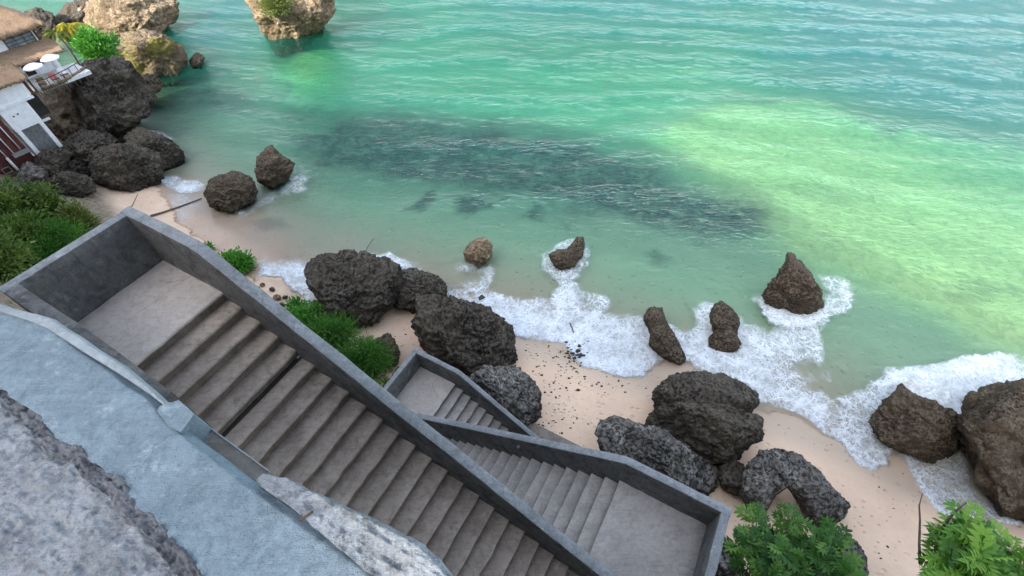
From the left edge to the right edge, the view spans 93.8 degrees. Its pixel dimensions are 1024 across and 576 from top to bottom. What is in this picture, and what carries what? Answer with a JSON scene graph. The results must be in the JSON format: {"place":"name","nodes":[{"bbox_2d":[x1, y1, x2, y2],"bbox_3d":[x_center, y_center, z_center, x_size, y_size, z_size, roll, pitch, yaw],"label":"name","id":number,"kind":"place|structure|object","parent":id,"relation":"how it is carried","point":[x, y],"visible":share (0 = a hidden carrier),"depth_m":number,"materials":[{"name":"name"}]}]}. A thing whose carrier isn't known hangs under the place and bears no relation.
{"place":"outdoors","nodes":[
{"label":"outdoors","id":0,"kind":"place"},
{"bbox_2d":[23,7,57,39],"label":"boulder","id":1,"kind":"object","parent":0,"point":[47,18],"visible":0.39,"depth_m":46.49,"materials":[{"name":"stone"}]},
{"bbox_2d":[0,0,1023,575],"bbox_3d":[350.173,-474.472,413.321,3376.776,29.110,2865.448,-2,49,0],"label":"beach","id":2,"kind":"structure","parent":0,"point":[866,342],"depth_m":32.34,"materials":[{"name":"beige sand"}]},
{"bbox_2d":[0,224,40,282],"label":"shrub","id":3,"kind":"object","parent":2,"relation":"on","point":[10,254],"visible":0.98,"depth_m":19.88,"materials":[{"name":"green plant"}]},
{"bbox_2d":[0,174,49,223],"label":"shrub","id":4,"kind":"object","parent":2,"relation":"on","point":[9,200],"visible":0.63,"depth_m":25.00,"materials":[{"name":"green plant"}]},
{"bbox_2d":[13,242,42,277],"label":"shrub","id":5,"kind":"object","parent":2,"relation":"on","point":[28,261],"visible":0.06,"depth_m":21.19,"materials":[{"name":"green plant"}]},
{"bbox_2d":[0,203,57,256],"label":"shrub","id":6,"kind":"object","parent":2,"relation":"on","point":[19,222],"visible":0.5,"depth_m":23.19,"materials":[{"name":"green plant"}]},
{"bbox_2d":[18,161,48,186],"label":"boulder","id":7,"kind":"object","parent":2,"relation":"on","point":[27,171],"visible":0.53,"depth_m":29.67,"materials":[{"name":"grey stone"}]},
{"bbox_2d":[0,5,91,176],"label":"villa","id":8,"kind":"object","parent":2,"relation":"on","point":[25,132],"visible":0.98,"depth_m":30.74,"materials":[{"name":"white paint"}]},
{"bbox_2d":[2,31,37,49],"bbox_3d":[-31.687,-15.990,30.831,0.049,0.940,1.640,27,55,22],"label":"window","id":9,"kind":"structure","parent":8,"relation":"in","point":[25,38],"depth_m":30.88,"materials":[{"name":"grey glass"}]},
{"bbox_2d":[23,62,43,80],"bbox_3d":[-30.365,-13.736,30.712,1.035,1.340,1.035,8,50,8],"label":"parasol","id":10,"kind":"object","parent":8,"relation":"on","point":[33,66],"visible":0.95,"depth_m":30.17,"materials":[{"name":"white fabric"}]},
{"bbox_2d":[27,93,50,116],"bbox_3d":[-30.877,-11.866,31.116,0.100,1.360,0.770,27,55,22],"label":"doorway","id":11,"kind":"structure","parent":8,"relation":"in","point":[38,106],"depth_m":31.17,"materials":[{"name":"black"}]},
{"bbox_2d":[35,77,47,87],"bbox_3d":[-30.248,-13.205,30.808,0.400,0.500,0.440,-28,54,-21],"label":"seat","id":12,"kind":"object","parent":8,"relation":"on","point":[41,83],"visible":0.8,"depth_m":30.76,"materials":[{"name":"wood"}]},
{"bbox_2d":[40,54,58,67],"bbox_3d":[-30.042,-14.648,31.482,1.035,1.340,1.035,-27,54,-20],"label":"parasol","id":13,"kind":"object","parent":8,"relation":"on","point":[49,58],"visible":0.91,"depth_m":30.93,"materials":[{"name":"white fabric"}]},
{"bbox_2d":[47,72,59,81],"bbox_3d":[-29.888,-13.752,31.266,0.440,0.500,0.400,28,56,23],"label":"seat","id":14,"kind":"object","parent":8,"relation":"on","point":[52,78],"visible":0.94,"depth_m":31.21,"materials":[{"name":"plastic"}]},
{"bbox_2d":[56,67,68,76],"bbox_3d":[-29.691,-14.249,31.685,0.440,0.500,0.400,26,55,21],"label":"seat","id":15,"kind":"object","parent":8,"relation":"on","point":[61,69],"visible":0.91,"depth_m":31.62,"materials":[{"name":"plastic"}]},
{"bbox_2d":[12,177,79,225],"bbox_3d":[-25.878,-4.385,26.189,3.425,2.995,3.128,-2,49,0],"label":"shrub","id":16,"kind":"object","parent":2,"relation":"on","point":[51,200],"visible":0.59,"depth_m":25.86,"materials":[{"name":"green plant"}]},
{"bbox_2d":[33,145,71,176],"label":"boulder","id":17,"kind":"object","parent":2,"relation":"on","point":[53,160],"visible":0.77,"depth_m":30.77,"materials":[{"name":"stone"}]},
{"bbox_2d":[14,212,93,260],"bbox_3d":[-23.224,-2.244,24.094,3.385,2.827,3.791,16,52,14],"label":"shrub","id":18,"kind":"object","parent":2,"relation":"on","point":[55,243],"visible":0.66,"depth_m":23.72,"materials":[{"name":"green plant"}]},
{"bbox_2d":[42,28,79,64],"bbox_3d":[-35.220,-18.769,38.225,2.602,3.697,2.645,-2,49,0],"label":"palm","id":19,"kind":"object","parent":2,"relation":"on","point":[48,32],"visible":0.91,"depth_m":36.94,"materials":[{"name":"green plant"}]},
{"bbox_2d":[46,170,96,197],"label":"boulder","id":20,"kind":"object","parent":2,"relation":"on","point":[73,183],"visible":0.8,"depth_m":29.18,"materials":[{"name":"stone"}]},
{"bbox_2d":[55,0,87,41],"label":"boulder","id":21,"kind":"object","parent":2,"relation":"on","point":[68,12],"visible":0.4,"depth_m":48.79,"materials":[{"name":"stone"}]},
{"bbox_2d":[43,196,102,236],"bbox_3d":[-23.654,-3.532,26.080,2.765,2.433,2.497,-2,49,0],"label":"shrub","id":22,"kind":"object","parent":2,"relation":"on","point":[82,213],"visible":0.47,"depth_m":25.81,"materials":[{"name":"green plant"}]},
{"bbox_2d":[54,22,92,41],"bbox_3d":[-34.603,-19.465,38.762,2.758,3.759,2.987,-2,49,0],"label":"palm","id":23,"kind":"object","parent":2,"relation":"on","point":[69,27],"visible":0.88,"depth_m":37.22,"materials":[{"name":"yellow plant"}]},
{"bbox_2d":[65,159,90,176],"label":"boulder","id":24,"kind":"object","parent":2,"relation":"on","point":[78,166],"visible":0.38,"depth_m":31.76,"materials":[{"name":"stone"}]},
{"bbox_2d":[69,26,103,51],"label":"shrub","id":25,"kind":"object","parent":2,"relation":"on","point":[79,35],"visible":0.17,"depth_m":36.97,"materials":[{"name":"green plant"}]},
{"bbox_2d":[57,129,121,165],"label":"boulder","id":26,"kind":"object","parent":2,"relation":"on","point":[82,144],"visible":0.49,"depth_m":32.28,"materials":[{"name":"stone"}]},
{"bbox_2d":[34,56,157,142],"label":"boulder","id":27,"kind":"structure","parent":2,"relation":"on","point":[115,97],"depth_m":34.20,"materials":[{"name":"stone"}]},
{"bbox_2d":[69,21,128,60],"bbox_3d":[-32.016,-18.193,37.768,3.899,4.650,4.055,-2,49,0],"label":"tree","id":28,"kind":"object","parent":27,"relation":"on","point":[91,45],"visible":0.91,"depth_m":36.60,"materials":[{"name":"green plant"}]},
{"bbox_2d":[88,141,165,192],"bbox_3d":[-26.332,-7.988,32.521,5.170,3.862,4.130,-2,49,0],"label":"boulder","id":29,"kind":"object","parent":2,"relation":"on","point":[132,166],"visible":0.92,"depth_m":31.47,"materials":[{"name":"stone"}]},
{"bbox_2d":[77,0,179,45],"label":"rock islet","id":30,"kind":"object","parent":2,"relation":"on","point":[119,17],"visible":0.61,"depth_m":47.59,"materials":[{"name":"beige stone"}]},
{"bbox_2d":[114,28,187,86],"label":"rock islet","id":31,"kind":"object","parent":2,"relation":"on","point":[156,53],"visible":0.73,"depth_m":42.52,"materials":[{"name":"stone"}]},
{"bbox_2d":[141,73,163,92],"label":"boulder","id":32,"kind":"object","parent":2,"relation":"on","point":[154,82],"visible":0.3,"depth_m":40.16,"materials":[{"name":"grey stone"}]},
{"bbox_2d":[123,127,185,170],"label":"boulder","id":33,"kind":"object","parent":2,"relation":"on","point":[170,151],"visible":0.55,"depth_m":34.01,"materials":[{"name":"stone"}]},
{"bbox_2d":[150,198,201,216],"bbox_3d":[-21.565,-5.214,30.845,0.172,0.715,3.088,30,57,24],"label":"driftwood","id":34,"kind":"object","parent":2,"relation":"on","point":[155,214],"visible":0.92,"depth_m":30.65,"materials":[{"name":"brown wood"}]},
{"bbox_2d":[0,230,398,386],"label":"undergrowth","id":35,"kind":"object","parent":2,"relation":"on","point":[379,381],"visible":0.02,"depth_m":20.87,"materials":[{"name":"green plant"}]},
{"bbox_2d":[204,241,215,250],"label":"shrub","id":36,"kind":"object","parent":2,"relation":"on","point":[209,244],"visible":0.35,"depth_m":27.79,"materials":[{"name":"green plant"}]},
{"bbox_2d":[0,304,453,575],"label":"retaining wall","id":37,"kind":"structure","parent":2,"relation":"on","point":[110,466],"depth_m":0.97,"materials":[{"name":"grey concrete"}]},
{"bbox_2d":[203,170,258,211],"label":"rock","id":38,"kind":"object","parent":2,"relation":"on","point":[231,191],"visible":0.91,"depth_m":30.41,"materials":[{"name":"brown stone"}]},
{"bbox_2d":[217,245,257,276],"bbox_3d":[-15.366,-1.331,26.470,2.350,1.878,2.118,-35,57,-25],"label":"shrub","id":39,"kind":"object","parent":2,"relation":"on","point":[239,260],"visible":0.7,"depth_m":26.37,"materials":[{"name":"green plant"}]},
{"bbox_2d":[254,145,294,189],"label":"rock","id":40,"kind":"object","parent":2,"relation":"on","point":[273,169],"visible":1,"depth_m":32.24,"materials":[{"name":"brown stone"}]},
{"bbox_2d":[273,294,281,299],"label":"stone","id":41,"kind":"object","parent":2,"relation":"on","point":[277,297],"visible":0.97,"depth_m":25.16,"materials":[{"name":"beige stone"}]},
{"bbox_2d":[283,294,310,313],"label":"shrub","id":42,"kind":"object","parent":2,"relation":"on","point":[290,301],"visible":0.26,"depth_m":24.11,"materials":[{"name":"green plant"}]},
{"bbox_2d":[286,294,326,327],"bbox_3d":[-9.973,1.621,23.435,2.707,2.008,2.394,-29,55,-22],"label":"shrub","id":43,"kind":"object","parent":2,"relation":"on","point":[298,311],"visible":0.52,"depth_m":23.17,"materials":[{"name":"green plant"}]},
{"bbox_2d":[0,206,615,575],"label":"stair flight","id":44,"kind":"object","parent":2,"relation":"on","point":[214,340],"visible":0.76,"depth_m":7.51,"materials":[{"name":"grey concrete"}]},
{"bbox_2d":[307,300,324,313],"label":"shrub","id":45,"kind":"object","parent":2,"relation":"on","point":[316,301],"visible":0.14,"depth_m":24.18,"materials":[{"name":"green plant"}]},
{"bbox_2d":[303,309,368,352],"bbox_3d":[-8.262,2.304,22.171,3.292,2.463,2.978,-2,49,0],"label":"shrub","id":46,"kind":"object","parent":2,"relation":"on","point":[329,330],"visible":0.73,"depth_m":22.09,"materials":[{"name":"green plant"}]},
{"bbox_2d":[304,249,403,327],"bbox_3d":[-7.976,0.395,24.771,4.978,4.280,4.085,-2,49,0],"label":"boulder","id":47,"kind":"object","parent":2,"relation":"on","point":[366,286],"visible":0.87,"depth_m":23.42,"materials":[{"name":"stone"}]},
{"bbox_2d":[335,326,402,380],"bbox_3d":[-6.671,3.206,21.464,3.549,2.540,2.760,-2,49,0],"label":"shrub","id":48,"kind":"object","parent":2,"relation":"on","point":[365,354],"visible":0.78,"depth_m":21.12,"materials":[{"name":"green plant"}]},
{"bbox_2d":[372,333,400,367],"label":"boulder","id":49,"kind":"object","parent":2,"relation":"on","point":[389,338],"visible":0.53,"depth_m":21.83,"materials":[{"name":"grey stone"}]},
{"bbox_2d":[393,268,447,313],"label":"boulder","id":50,"kind":"object","parent":2,"relation":"on","point":[416,281],"visible":0.63,"depth_m":24.52,"materials":[{"name":"stone"}]},
{"bbox_2d":[383,348,539,437],"bbox_3d":[-1.113,6.667,16.572,7.490,5.604,4.247,22,54,19],"label":"stair flight","id":51,"kind":"object","parent":2,"relation":"on","point":[420,381],"visible":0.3,"depth_m":16.71,"materials":[{"name":"grey concrete"}]},
{"bbox_2d":[410,294,517,376],"bbox_3d":[-2.268,2.429,22.666,5.567,4.755,3.683,14,51,13],"label":"boulder","id":52,"kind":"object","parent":2,"relation":"on","point":[467,337],"visible":0.9,"depth_m":21.20,"materials":[{"name":"stone"}]},
{"bbox_2d":[463,237,492,268],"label":"rock","id":53,"kind":"object","parent":2,"relation":"on","point":[477,252],"visible":0.99,"depth_m":27.20,"materials":[{"name":"beige stone"}]},
{"bbox_2d":[478,295,484,301],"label":"stone","id":54,"kind":"object","parent":2,"relation":"on","point":[480,297],"visible":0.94,"depth_m":25.84,"materials":[{"name":"stone"}]},
{"bbox_2d":[470,364,541,426],"bbox_3d":[-0.239,4.821,20.244,3.062,3.560,2.747,-2,49,0],"label":"boulder","id":55,"kind":"object","parent":2,"relation":"on","point":[514,391],"visible":0.7,"depth_m":19.32,"materials":[{"name":"grey stone"}]},
{"bbox_2d":[527,423,580,446],"bbox_3d":[1.839,6.726,19.100,3.867,0.707,1.350,22,54,19],"label":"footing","id":56,"kind":"object","parent":2,"relation":"on","point":[541,432],"visible":0.09,"depth_m":19.34,"materials":[{"name":"grey concrete"}]},
{"bbox_2d":[549,236,584,272],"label":"rock","id":57,"kind":"object","parent":2,"relation":"on","point":[568,258],"visible":1,"depth_m":27.00,"materials":[{"name":"brown stone"}]},
{"bbox_2d":[417,413,731,575],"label":"stair flight","id":58,"kind":"object","parent":2,"relation":"on","point":[618,515],"visible":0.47,"depth_m":10.30,"materials":[{"name":"grey concrete"}]},
{"bbox_2d":[382,318,902,558],"bbox_3d":[4.178,5.165,21.172,25.475,1.313,7.252,15,51,14],"label":"seaweed","id":59,"kind":"object","parent":2,"relation":"on","point":[580,355],"visible":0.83,"depth_m":22.69,"materials":[{"name":"black plant"}]},
{"bbox_2d":[594,415,717,495],"bbox_3d":[5.552,6.557,18.478,4.938,3.854,2.176,18,52,16],"label":"boulder","id":60,"kind":"object","parent":2,"relation":"on","point":[661,450],"visible":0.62,"depth_m":17.45,"materials":[{"name":"grey stone"}]},
{"bbox_2d":[643,306,686,364],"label":"rock","id":61,"kind":"object","parent":2,"relation":"on","point":[664,342],"visible":0.99,"depth_m":22.87,"materials":[{"name":"brown stone"}]},
{"bbox_2d":[645,370,764,465],"bbox_3d":[8.062,5.390,20.155,4.543,4.736,4.836,17,52,16],"label":"boulder","id":62,"kind":"object","parent":2,"relation":"on","point":[712,419],"visible":0.91,"depth_m":18.51,"materials":[{"name":"stone"}]},
{"bbox_2d":[708,301,741,352],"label":"rock","id":63,"kind":"object","parent":2,"relation":"on","point":[724,322],"visible":0.94,"depth_m":23.41,"materials":[{"name":"brown stone"}]},
{"bbox_2d":[715,541,744,575],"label":"boulder","id":64,"kind":"object","parent":2,"relation":"on","point":[723,568],"visible":0.16,"depth_m":14.67,"materials":[{"name":"grey stone"}]},
{"bbox_2d":[717,458,744,496],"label":"boulder","id":65,"kind":"object","parent":2,"relation":"on","point":[730,473],"visible":0.77,"depth_m":17.90,"materials":[{"name":"stone"}]},
{"bbox_2d":[761,252,823,314],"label":"rock","id":66,"kind":"object","parent":2,"relation":"on","point":[793,286],"visible":0.96,"depth_m":24.26,"materials":[{"name":"brown stone"}]},
{"bbox_2d":[739,448,850,526],"bbox_3d":[10.437,7.445,17.825,4.174,2.812,2.308,6,50,7],"label":"boulder","id":67,"kind":"object","parent":2,"relation":"on","point":[767,476],"visible":0.93,"depth_m":17.05,"materials":[{"name":"grey stone"}]},
{"bbox_2d":[722,501,868,575],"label":"shrub","id":68,"kind":"object","parent":2,"relation":"on","point":[764,548],"visible":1,"depth_m":11.46,"materials":[{"name":"green plant"}]},
{"bbox_2d":[842,532,868,573],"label":"boulder","id":69,"kind":"object","parent":2,"relation":"on","point":[858,549],"visible":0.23,"depth_m":15.53,"materials":[{"name":"grey stone"}]},
{"bbox_2d":[868,383,959,463],"bbox_3d":[17.046,6.042,20.283,4.118,3.995,3.113,18,52,16],"label":"rock","id":70,"kind":"object","parent":2,"relation":"on","point":[904,420],"visible":0.91,"depth_m":19.14,"materials":[{"name":"brown stone"}]},
{"bbox_2d":[915,493,1023,575],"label":"shrub","id":71,"kind":"object","parent":2,"relation":"on","point":[964,543],"visible":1,"depth_m":11.00,"materials":[{"name":"green plant"}]},
{"bbox_2d":[955,378,1023,521],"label":"boulder","id":72,"kind":"object","parent":2,"relation":"on","point":[989,423],"visible":0.92,"depth_m":17.31,"materials":[{"name":"brown stone"}]},
{"bbox_2d":[0,0,1023,525],"bbox_3d":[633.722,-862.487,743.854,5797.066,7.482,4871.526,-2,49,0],"label":"sea","id":73,"kind":"structure","parent":0,"point":[960,58],"depth_m":38.81,"materials":[{"name":"liquid"}]},
{"bbox_2d":[189,52,204,68],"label":"rock","id":74,"kind":"object","parent":73,"relation":"in","point":[196,60],"visible":1,"depth_m":44.51,"materials":[{"name":"grey stone"}]},
{"bbox_2d":[245,0,336,56],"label":"rock islet","id":75,"kind":"object","parent":73,"relation":"in","point":[308,18],"visible":0.89,"depth_m":47.41,"materials":[{"name":"beige stone"}]},
{"bbox_2d":[251,0,299,19],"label":"shrub","id":76,"kind":"object","parent":75,"relation":"on","point":[276,8],"visible":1,"depth_m":44.74,"materials":[{"name":"green plant"}]}
]}

